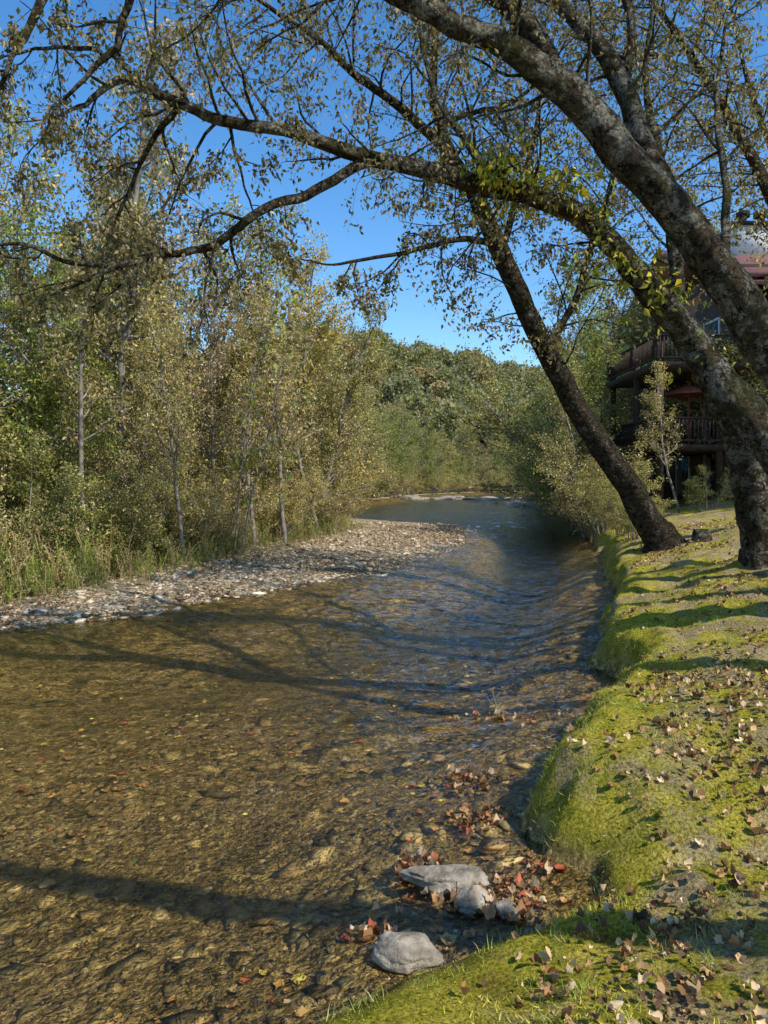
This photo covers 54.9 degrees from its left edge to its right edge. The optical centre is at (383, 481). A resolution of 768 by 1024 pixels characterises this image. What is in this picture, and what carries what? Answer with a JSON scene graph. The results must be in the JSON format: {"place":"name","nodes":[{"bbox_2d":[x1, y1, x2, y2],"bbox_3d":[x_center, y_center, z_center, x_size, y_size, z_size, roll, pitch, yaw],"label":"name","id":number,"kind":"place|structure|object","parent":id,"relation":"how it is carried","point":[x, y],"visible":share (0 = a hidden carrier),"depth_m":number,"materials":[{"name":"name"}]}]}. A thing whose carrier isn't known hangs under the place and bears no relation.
{"place":"outdoors","nodes":[
{"label":"outdoors","id":0,"kind":"place"},
{"bbox_2d":[0,491,616,1023],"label":"river water","id":1,"kind":"structure","parent":0,"point":[490,507],"depth_m":9.89,"materials":[{"name":"liquid"}]},
{"bbox_2d":[400,496,419,500],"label":"rock ledge","id":2,"kind":"object","parent":1,"relation":"in","point":[408,498],"visible":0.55,"depth_m":93.50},
{"bbox_2d":[436,498,454,501],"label":"rock ledge","id":3,"kind":"object","parent":1,"relation":"in","point":[445,499],"visible":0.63,"depth_m":88.05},
{"bbox_2d":[442,496,462,498],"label":"rock ledge","id":4,"kind":"object","parent":1,"relation":"in","point":[455,497],"visible":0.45,"depth_m":96.51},
{"bbox_2d":[462,497,492,501],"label":"rock ledge","id":5,"kind":"object","parent":1,"relation":"in","point":[477,498],"visible":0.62,"depth_m":87.10,"materials":[{"name":"stone"}]},
{"bbox_2d":[505,500,524,508],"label":"rock ledge","id":6,"kind":"object","parent":1,"relation":"in","point":[511,503],"visible":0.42,"depth_m":68.39,"materials":[{"name":"stone"}]},
{"bbox_2d":[522,502,535,508],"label":"rock ledge","id":7,"kind":"object","parent":1,"relation":"in","point":[527,504],"visible":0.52,"depth_m":65.41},
{"bbox_2d":[0,359,767,1023],"bbox_3d":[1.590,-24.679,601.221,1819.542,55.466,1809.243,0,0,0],"label":"ground","id":8,"kind":"structure","parent":0,"point":[576,855],"depth_m":5.29,"materials":[{"name":"soil"}]},
{"bbox_2d":[0,501,11,580],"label":"riverside shrub","id":9,"kind":"object","parent":8,"relation":"on","point":[1,518],"visible":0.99,"depth_m":13.64,"materials":[{"name":"green plant"}]},
{"bbox_2d":[0,306,14,479],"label":"riverside tree","id":10,"kind":"object","parent":8,"relation":"on","point":[4,398],"visible":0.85,"depth_m":15.46,"materials":[{"name":"green plant"}]},
{"bbox_2d":[0,482,30,529],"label":"riverside tree","id":11,"kind":"object","parent":8,"relation":"on","point":[1,489],"visible":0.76,"depth_m":14.80,"materials":[{"name":"green plant"}]},
{"bbox_2d":[0,326,42,437],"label":"riverside tree","id":12,"kind":"object","parent":8,"relation":"on","point":[2,402],"visible":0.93,"depth_m":16.57,"materials":[{"name":"green plant"}]},
{"bbox_2d":[0,177,45,421],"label":"riverside tree","id":13,"kind":"object","parent":8,"relation":"on","point":[14,214],"visible":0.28,"depth_m":19.92,"materials":[{"name":"green plant"}]},
{"bbox_2d":[0,382,78,558],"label":"riverside shrub","id":14,"kind":"object","parent":8,"relation":"on","point":[14,475],"visible":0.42,"depth_m":16.44,"materials":[{"name":"green plant"}]},
{"bbox_2d":[28,607,51,615],"bbox_3d":[-5.633,2.152,12.099,0.378,0.184,0.533,0,0,0],"label":"gravel bar rock","id":15,"kind":"object","parent":8,"relation":"on","point":[39,610],"visible":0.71,"depth_m":11.97,"materials":[{"name":"stone"}]},
{"bbox_2d":[42,618,61,621],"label":"gravel bar rock","id":16,"kind":"object","parent":8,"relation":"on","point":[54,619],"visible":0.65,"depth_m":11.55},
{"bbox_2d":[0,427,106,575],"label":"riverside shrub","id":17,"kind":"object","parent":8,"relation":"on","point":[72,518],"visible":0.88,"depth_m":15.38,"materials":[{"name":"green plant"}]},
{"bbox_2d":[0,202,127,522],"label":"riverside tree","id":18,"kind":"object","parent":8,"relation":"on","point":[34,379],"visible":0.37,"depth_m":17.86,"materials":[{"name":"green plant"}]},
{"bbox_2d":[0,238,153,541],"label":"riverside tree","id":19,"kind":"object","parent":8,"relation":"on","point":[51,399],"visible":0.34,"depth_m":17.95,"materials":[{"name":"green plant"}]},
{"bbox_2d":[15,209,139,566],"bbox_3d":[-6.614,-1.913,16.463,2.560,8.085,2.733,0,0,2],"label":"riverside tree","id":20,"kind":"object","parent":8,"relation":"on","point":[82,392],"visible":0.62,"depth_m":16.60,"materials":[{"name":"green plant"}]},
{"bbox_2d":[0,98,193,507],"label":"riverside tree","id":21,"kind":"object","parent":8,"relation":"on","point":[51,188],"visible":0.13,"depth_m":27.84,"materials":[{"name":"green plant"}]},
{"bbox_2d":[1,127,220,536],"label":"riverside tree","id":22,"kind":"object","parent":8,"relation":"on","point":[146,201],"visible":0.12,"depth_m":23.68,"materials":[{"name":"green plant"}]},
{"bbox_2d":[101,604,125,609],"bbox_3d":[-4.611,2.180,12.595,0.447,0.165,0.260,0,0,0],"label":"gravel bar rock","id":23,"kind":"object","parent":8,"relation":"on","point":[117,606],"visible":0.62,"depth_m":12.51,"materials":[{"name":"stone"}]},
{"bbox_2d":[39,404,207,526],"bbox_3d":[-7.448,-0.176,20.696,4.685,4.378,5.375,0,0,24],"label":"riverside shrub","id":24,"kind":"object","parent":8,"relation":"on","point":[193,460],"visible":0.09,"depth_m":20.62,"materials":[{"name":"green plant"}]},
{"bbox_2d":[14,8,241,516],"bbox_3d":[-7.135,-5.555,21.573,5.637,15.403,5.893,0,0,6],"label":"riverside tree","id":25,"kind":"object","parent":8,"relation":"on","point":[125,331],"visible":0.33,"depth_m":21.21,"materials":[{"name":"green plant"}]},
{"bbox_2d":[48,317,228,549],"bbox_3d":[-6.097,-1.101,18.445,4.266,6.357,3.364,0,0,-39],"label":"riverside tree","id":26,"kind":"object","parent":8,"relation":"on","point":[139,396],"visible":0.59,"depth_m":18.77,"materials":[{"name":"green plant"}]},
{"bbox_2d":[84,445,205,564],"bbox_3d":[-5.514,0.606,17.805,3.472,2.905,2.847,0,0,39],"label":"riverside shrub","id":27,"kind":"object","parent":8,"relation":"on","point":[144,509],"visible":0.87,"depth_m":17.11,"materials":[{"name":"green plant"}]},
{"bbox_2d":[27,155,267,492],"bbox_3d":[-8.763,-5.335,30.218,9.953,14.832,7.848,0,0,-14],"label":"riverside tree","id":28,"kind":"object","parent":8,"relation":"on","point":[170,287],"visible":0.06,"depth_m":28.52,"materials":[{"name":"green plant"}]},
{"bbox_2d":[109,282,213,560],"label":"riverside tree","id":29,"kind":"object","parent":8,"relation":"on","point":[148,320],"visible":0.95,"depth_m":17.41,"materials":[{"name":"green plant"}]},
{"bbox_2d":[103,202,222,497],"bbox_3d":[-6.297,-2.713,20.539,3.245,9.601,3.040,0,0,2],"label":"riverside tree","id":30,"kind":"object","parent":8,"relation":"on","point":[191,371],"visible":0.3,"depth_m":20.50,"materials":[{"name":"green plant"}]},
{"bbox_2d":[168,573,185,578],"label":"gravel bar rock","id":31,"kind":"object","parent":8,"relation":"on","point":[175,575],"visible":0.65,"depth_m":15.89,"materials":[{"name":"stone"}]},
{"bbox_2d":[130,464,233,557],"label":"riverside shrub","id":32,"kind":"object","parent":8,"relation":"on","point":[206,509],"visible":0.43,"depth_m":18.87,"materials":[{"name":"green plant"}]},
{"bbox_2d":[0,495,364,604],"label":"riverbank weeds","id":33,"kind":"object","parent":8,"relation":"on","point":[17,565],"visible":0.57,"depth_m":15.93,"materials":[{"name":"green plant"}]},
{"bbox_2d":[52,163,319,517],"bbox_3d":[-6.796,-4.360,25.144,9.864,12.964,6.205,0,0,-38],"label":"riverside tree","id":34,"kind":"object","parent":8,"relation":"on","point":[252,247],"visible":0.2,"depth_m":25.61,"materials":[{"name":"green plant"}]},
{"bbox_2d":[136,433,283,543],"bbox_3d":[-4.917,0.227,21.936,3.561,3.583,3.933,0,0,5],"label":"riverside shrub","id":35,"kind":"object","parent":8,"relation":"on","point":[230,498],"visible":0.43,"depth_m":21.88,"materials":[{"name":"green plant"}]},
{"bbox_2d":[159,280,274,547],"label":"riverside tree","id":36,"kind":"object","parent":8,"relation":"on","point":[211,385],"visible":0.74,"depth_m":20.98,"materials":[{"name":"green plant"}]},
{"bbox_2d":[190,488,257,552],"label":"riverside shrub","id":37,"kind":"object","parent":8,"relation":"on","point":[220,531],"visible":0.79,"depth_m":20.05,"materials":[{"name":"green plant"}]},
{"bbox_2d":[149,408,306,528],"bbox_3d":[-5.400,-0.166,24.169,3.398,4.361,5.250,0,0,36],"label":"riverside shrub","id":38,"kind":"object","parent":8,"relation":"on","point":[217,456],"visible":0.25,"depth_m":24.61,"materials":[{"name":"green plant"}]},
{"bbox_2d":[227,575,237,578],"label":"gravel bar rock","id":39,"kind":"object","parent":8,"relation":"on","point":[231,577],"visible":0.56,"depth_m":16.14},
{"bbox_2d":[0,523,470,631],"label":"gravel bar leaf litter","id":40,"kind":"object","parent":8,"relation":"on","point":[127,613],"visible":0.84,"depth_m":17.58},
{"bbox_2d":[0,521,477,629],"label":"gravel bar pebbles","id":41,"kind":"object","parent":8,"relation":"on","point":[82,594],"visible":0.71,"depth_m":16.37,"materials":[{"name":"gravel"}]},
{"bbox_2d":[207,254,306,523],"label":"riverside tree","id":42,"kind":"object","parent":8,"relation":"on","point":[258,290],"visible":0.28,"depth_m":25.55,"materials":[{"name":"green plant"}]},
{"bbox_2d":[217,292,306,550],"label":"riverside tree","id":43,"kind":"object","parent":8,"relation":"on","point":[263,318],"visible":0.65,"depth_m":22.12,"materials":[{"name":"green plant"}]},
{"bbox_2d":[194,285,329,533],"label":"riverside tree","id":44,"kind":"object","parent":8,"relation":"on","point":[245,313],"visible":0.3,"depth_m":25.17,"materials":[{"name":"green plant"}]},
{"bbox_2d":[213,244,326,549],"bbox_3d":[-2.925,-2.232,19.107,2.872,8.073,2.517,0,0,0],"label":"sycamore sapling","id":45,"kind":"object","parent":8,"relation":"on","point":[250,452],"visible":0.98,"depth_m":19.25,"materials":[{"name":"green plant"}]},
{"bbox_2d":[229,276,312,543],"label":"riverside tree","id":46,"kind":"object","parent":8,"relation":"on","point":[251,295],"visible":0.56,"depth_m":23.32,"materials":[{"name":"green plant"}]},
{"bbox_2d":[3,324,548,459],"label":"hill forest","id":47,"kind":"object","parent":8,"relation":"on","point":[435,397],"visible":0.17,"depth_m":252.95,"materials":[{"name":"green plant"}]},
{"bbox_2d":[0,623,581,1002],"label":"floating leaves","id":48,"kind":"object","parent":8,"relation":"on","point":[425,857],"visible":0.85,"depth_m":4.12,"materials":[{"name":"brown plant"}]},
{"bbox_2d":[256,286,335,534],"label":"riverside tree","id":49,"kind":"object","parent":8,"relation":"on","point":[305,375],"visible":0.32,"depth_m":27.16,"materials":[{"name":"green plant"}]},
{"bbox_2d":[253,467,339,540],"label":"riverside shrub","id":50,"kind":"object","parent":8,"relation":"on","point":[289,503],"visible":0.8,"depth_m":23.71,"materials":[{"name":"green plant"}]},
{"bbox_2d":[0,619,595,1023],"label":"river bed stones","id":51,"kind":"object","parent":8,"relation":"on","point":[11,971],"visible":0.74,"depth_m":4.55,"materials":[{"name":"stone"}]},
{"bbox_2d":[0,664,599,1023],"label":"sunken leaves","id":52,"kind":"object","parent":8,"relation":"on","point":[446,937],"visible":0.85,"depth_m":5.47,"materials":[{"name":"brown plant"}]},
{"bbox_2d":[241,431,367,531],"bbox_3d":[-3.174,0.119,26.712,3.770,3.794,4.164,0,0,38],"label":"riverside shrub","id":53,"kind":"object","parent":8,"relation":"on","point":[308,481],"visible":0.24,"depth_m":26.44,"materials":[{"name":"green plant"}]},
{"bbox_2d":[234,221,382,503],"bbox_3d":[-3.443,-4.301,30.215,6.574,12.902,6.434,0,0,-30],"label":"riverside tree","id":54,"kind":"object","parent":8,"relation":"on","point":[328,318],"visible":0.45,"depth_m":30.03,"materials":[{"name":"green plant"}]},
{"bbox_2d":[273,443,371,527],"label":"riverside shrub","id":55,"kind":"object","parent":8,"relation":"on","point":[333,467],"visible":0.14,"depth_m":29.70,"materials":[{"name":"green plant"}]},
{"bbox_2d":[299,317,355,525],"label":"riverside tree","id":56,"kind":"object","parent":8,"relation":"on","point":[319,374],"visible":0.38,"depth_m":30.63,"materials":[{"name":"green plant"}]},
{"bbox_2d":[257,330,398,496],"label":"riverside tree","id":57,"kind":"object","parent":8,"relation":"on","point":[312,383],"visible":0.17,"depth_m":33.52,"materials":[{"name":"green plant"}]},
{"bbox_2d":[299,468,375,531],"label":"riverside shrub","id":58,"kind":"object","parent":8,"relation":"on","point":[337,512],"visible":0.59,"depth_m":28.28,"materials":[{"name":"green plant"}]},
{"bbox_2d":[273,298,406,527],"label":"riverside tree","id":59,"kind":"object","parent":8,"relation":"on","point":[349,390],"visible":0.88,"depth_m":28.04,"materials":[{"name":"green plant"}]},
{"bbox_2d":[0,0,767,569],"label":"arching birch","id":60,"kind":"object","parent":8,"relation":"on","point":[736,406],"visible":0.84,"depth_m":8.44,"materials":[{"name":"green plant"}]},
{"bbox_2d":[424,104,749,384],"bbox_3d":[2.839,-2.624,9.551,4.834,3.682,1.934,0,0,-23],"label":"tree vine","id":61,"kind":"object","parent":60,"relation":"attached to","point":[490,176],"visible":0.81,"depth_m":9.17,"materials":[{"name":"green plant"}]},
{"bbox_2d":[0,0,767,389],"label":"lichen birch","id":62,"kind":"object","parent":8,"relation":"on","point":[630,156],"visible":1,"depth_m":6.72,"materials":[{"name":"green plant"}]},
{"bbox_2d":[12,584,767,1018],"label":"driftwood twigs","id":63,"kind":"object","parent":8,"relation":"on","point":[278,792],"visible":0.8,"depth_m":6.95,"materials":[{"name":"wood"}]},
{"bbox_2d":[371,931,445,974],"bbox_3d":[0.112,2.178,3.404,0.341,0.156,0.218,0,0,0],"label":"river rock","id":64,"kind":"object","parent":8,"relation":"on","point":[407,953],"visible":0.94,"depth_m":3.36,"materials":[{"name":"stone"}]},
{"bbox_2d":[401,851,440,868],"bbox_3d":[0.211,2.245,4.340,0.255,0.116,0.148,0,0,0],"label":"river rock","id":65,"kind":"object","parent":8,"relation":"on","point":[413,853],"visible":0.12,"depth_m":4.35,"materials":[{"name":"stone"}]},
{"bbox_2d":[76,252,767,517],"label":"distant tree line","id":66,"kind":"object","parent":8,"relation":"on","point":[439,459],"visible":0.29,"depth_m":55.50,"materials":[{"name":"green plant"}]},
{"bbox_2d":[438,927,447,933],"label":"river rock","id":67,"kind":"object","parent":8,"relation":"on","point":[440,931],"visible":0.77,"depth_m":3.64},
{"bbox_2d":[398,864,489,895],"bbox_3d":[0.326,2.186,4.043,0.500,0.139,0.216,0,0,0],"label":"river rock","id":68,"kind":"object","parent":8,"relation":"on","point":[437,879],"visible":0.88,"depth_m":4.00,"materials":[{"name":"stone"}]},
{"bbox_2d":[442,911,454,919],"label":"river rock","id":69,"kind":"object","parent":8,"relation":"on","point":[448,916],"visible":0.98,"depth_m":3.78,"materials":[{"name":"stone"}]},
{"bbox_2d":[449,929,460,938],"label":"river rock","id":70,"kind":"object","parent":8,"relation":"on","point":[455,932],"visible":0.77,"depth_m":3.61,"materials":[{"name":"stone"}]},
{"bbox_2d":[176,0,763,553],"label":"leaning birch","id":71,"kind":"object","parent":8,"relation":"on","point":[656,530],"visible":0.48,"depth_m":13.79,"materials":[{"name":"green plant"}]},
{"bbox_2d":[453,885,487,916],"bbox_3d":[0.450,2.182,3.836,0.160,0.138,0.176,0,0,28],"label":"river rock","id":72,"kind":"object","parent":8,"relation":"on","point":[468,901],"visible":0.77,"depth_m":3.79,"materials":[{"name":"stone"}]},
{"bbox_2d":[495,898,516,919],"bbox_3d":[0.630,2.171,3.755,0.129,0.075,0.102,0,0,0],"label":"river rock","id":73,"kind":"object","parent":8,"relation":"on","point":[508,908],"visible":0.95,"depth_m":3.73,"materials":[{"name":"stone"}]},
{"bbox_2d":[522,927,532,934],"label":"river rock","id":74,"kind":"object","parent":8,"relation":"on","point":[529,930],"visible":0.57,"depth_m":3.61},
{"bbox_2d":[523,915,537,923],"bbox_3d":[0.739,2.211,3.734,0.089,0.039,0.072,0,0,-40],"label":"river rock","id":75,"kind":"object","parent":8,"relation":"on","point":[528,921],"visible":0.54,"depth_m":3.71,"materials":[{"name":"stone"}]},
{"bbox_2d":[314,572,767,1023],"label":"bank grass","id":76,"kind":"structure","parent":8,"relation":"on","point":[590,907],"depth_m":3.55,"materials":[{"name":"plant"}]},
{"bbox_2d":[493,443,606,529],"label":"riverside shrub","id":77,"kind":"object","parent":8,"relation":"on","point":[513,458],"visible":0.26,"depth_m":34.09,"materials":[{"name":"green plant"}]},
{"bbox_2d":[517,333,628,537],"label":"riverside tree","id":78,"kind":"object","parent":8,"relation":"on","point":[567,432],"visible":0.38,"depth_m":29.19,"materials":[{"name":"green plant"}]},
{"bbox_2d":[383,516,767,1023],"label":"fallen leaves","id":79,"kind":"object","parent":8,"relation":"on","point":[688,989],"visible":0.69,"depth_m":3.70,"materials":[{"name":"brown plant"}]},
{"bbox_2d":[524,250,629,455],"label":"riverside tree","id":80,"kind":"object","parent":8,"relation":"on","point":[584,297],"visible":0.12,"depth_m":44.93,"materials":[{"name":"green plant"}]},
{"bbox_2d":[513,319,650,535],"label":"riverside tree","id":81,"kind":"object","parent":8,"relation":"on","point":[594,361],"visible":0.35,"depth_m":31.54,"materials":[{"name":"green plant"}]},
{"bbox_2d":[534,260,647,467],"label":"riverside tree","id":82,"kind":"object","parent":8,"relation":"on","point":[620,333],"visible":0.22,"depth_m":35.65,"materials":[{"name":"green plant"}]},
{"bbox_2d":[529,433,658,539],"bbox_3d":[8.270,0.218,27.632,5.100,4.216,5.633,0,0,-43],"label":"riverside shrub","id":83,"kind":"object","parent":8,"relation":"on","point":[565,496],"visible":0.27,"depth_m":28.09,"materials":[{"name":"green plant"}]},
{"bbox_2d":[533,444,668,537],"bbox_3d":[6.796,0.293,25.071,3.961,3.320,4.831,0,0,-17],"label":"riverside shrub","id":84,"kind":"object","parent":8,"relation":"on","point":[586,497],"visible":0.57,"depth_m":24.67,"materials":[{"name":"green plant"}]},
{"bbox_2d":[576,477,663,536],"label":"riverside shrub","id":85,"kind":"object","parent":8,"relation":"on","point":[601,498],"visible":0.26,"depth_m":20.31,"materials":[{"name":"green plant"}]},
{"bbox_2d":[614,282,633,447],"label":"riverside tree","id":86,"kind":"object","parent":8,"relation":"on","point":[625,349],"depth_m":49.57,"materials":[{"name":"green plant"}]},
{"bbox_2d":[603,484,676,539],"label":"riverside shrub","id":87,"kind":"object","parent":8,"relation":"on","point":[622,519],"visible":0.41,"depth_m":19.40,"materials":[{"name":"green plant"}]},
{"bbox_2d":[618,497,668,539],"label":"riverside shrub","id":88,"kind":"object","parent":8,"relation":"on","point":[632,529],"visible":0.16,"depth_m":18.27,"materials":[{"name":"green plant"}]},
{"bbox_2d":[634,359,684,512],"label":"riverside tree","id":89,"kind":"object","parent":8,"relation":"on","point":[660,379],"visible":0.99,"depth_m":25.67,"materials":[{"name":"green plant"}]},
{"bbox_2d":[564,0,767,311],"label":"tree","id":90,"kind":"object","parent":8,"relation":"on","point":[751,160],"visible":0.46,"depth_m":14.32,"materials":[{"name":"green plant"}]},
{"bbox_2d":[610,336,722,511],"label":"deck posts","id":91,"kind":"object","parent":8,"relation":"on","point":[659,462],"visible":0.25,"depth_m":27.36,"materials":[{"name":"wood"}]},
{"bbox_2d":[607,362,752,455],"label":"decks","id":92,"kind":"object","parent":91,"relation":"attached to","point":[682,377],"visible":0.5,"depth_m":28.95,"materials":[{"name":"brown wood"}]},
{"bbox_2d":[664,382,703,444],"bbox_3d":[11.700,-2.575,28.400,1.792,2.450,1.792,0,0,22],"label":"patio umbrella","id":93,"kind":"object","parent":92,"relation":"on","point":[690,391],"visible":0.74,"depth_m":28.38,"materials":[{"name":"fabric"}]},
{"bbox_2d":[630,277,767,500],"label":"walls","id":94,"kind":"structure","parent":8,"relation":"on","point":[697,460],"depth_m":32.32,"materials":[{"name":"brown wood"}]},
{"bbox_2d":[641,264,767,325],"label":"gable walls","id":95,"kind":"structure","parent":94,"relation":"on","point":[697,291],"depth_m":32.69,"materials":[{"name":"brown wood"}]},
{"bbox_2d":[613,250,767,341],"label":"roof","id":96,"kind":"structure","parent":95,"relation":"on","point":[755,271],"depth_m":34.40,"materials":[{"name":"metal"}]},
{"bbox_2d":[730,225,767,255],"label":"chimney","id":97,"kind":"object","parent":96,"relation":"on","point":[747,247],"visible":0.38,"depth_m":33.20,"materials":[{"name":"stone"}]},
{"bbox_2d":[718,221,766,237],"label":"chimney cap","id":98,"kind":"object","parent":97,"relation":"on","point":[747,223],"depth_m":33.05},
{"bbox_2d":[736,210,766,220],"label":"chimney pots","id":99,"kind":"object","parent":98,"relation":"on","point":[742,216],"visible":0.38,"depth_m":33.84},
{"bbox_2d":[649,317,766,496],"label":"window frames","id":100,"kind":"structure","parent":94,"relation":"attached to","point":[719,330],"depth_m":31.57,"materials":[{"name":"wood"}]},
{"bbox_2d":[650,320,767,495],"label":"windows","id":101,"kind":"structure","parent":94,"relation":"attached to","point":[682,472],"depth_m":33.29,"materials":[{"name":"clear glass"}]},
{"bbox_2d":[691,529,712,542],"bbox_3d":[6.743,1.230,15.722,0.561,0.440,0.581,0,0,0],"label":"tree stump","id":102,"kind":"object","parent":8,"relation":"on","point":[702,535],"visible":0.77,"depth_m":15.54,"materials":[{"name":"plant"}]},
{"bbox_2d":[682,465,733,511],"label":"riverside shrub","id":103,"kind":"object","parent":8,"relation":"on","point":[694,491],"visible":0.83,"depth_m":24.60,"materials":[{"name":"green plant"}]},
{"bbox_2d":[707,218,720,233],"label":"riverside tree","id":104,"kind":"object","parent":8,"relation":"on","point":[716,226],"depth_m":44.30,"materials":[{"name":"green plant"}]},
{"bbox_2d":[0,0,767,404],"label":"sky","id":105,"kind":"structure","parent":0,"point":[410,319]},
{"bbox_2d":[607,334,742,446],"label":"deck railings","id":106,"kind":"object","parent":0,"point":[644,351],"visible":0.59,"depth_m":28.52,"materials":[{"name":"wood"}]},
{"bbox_2d":[754,280,767,284],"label":"deck roof","id":107,"kind":"structure","parent":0,"point":[759,282],"depth_m":26.80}
]}

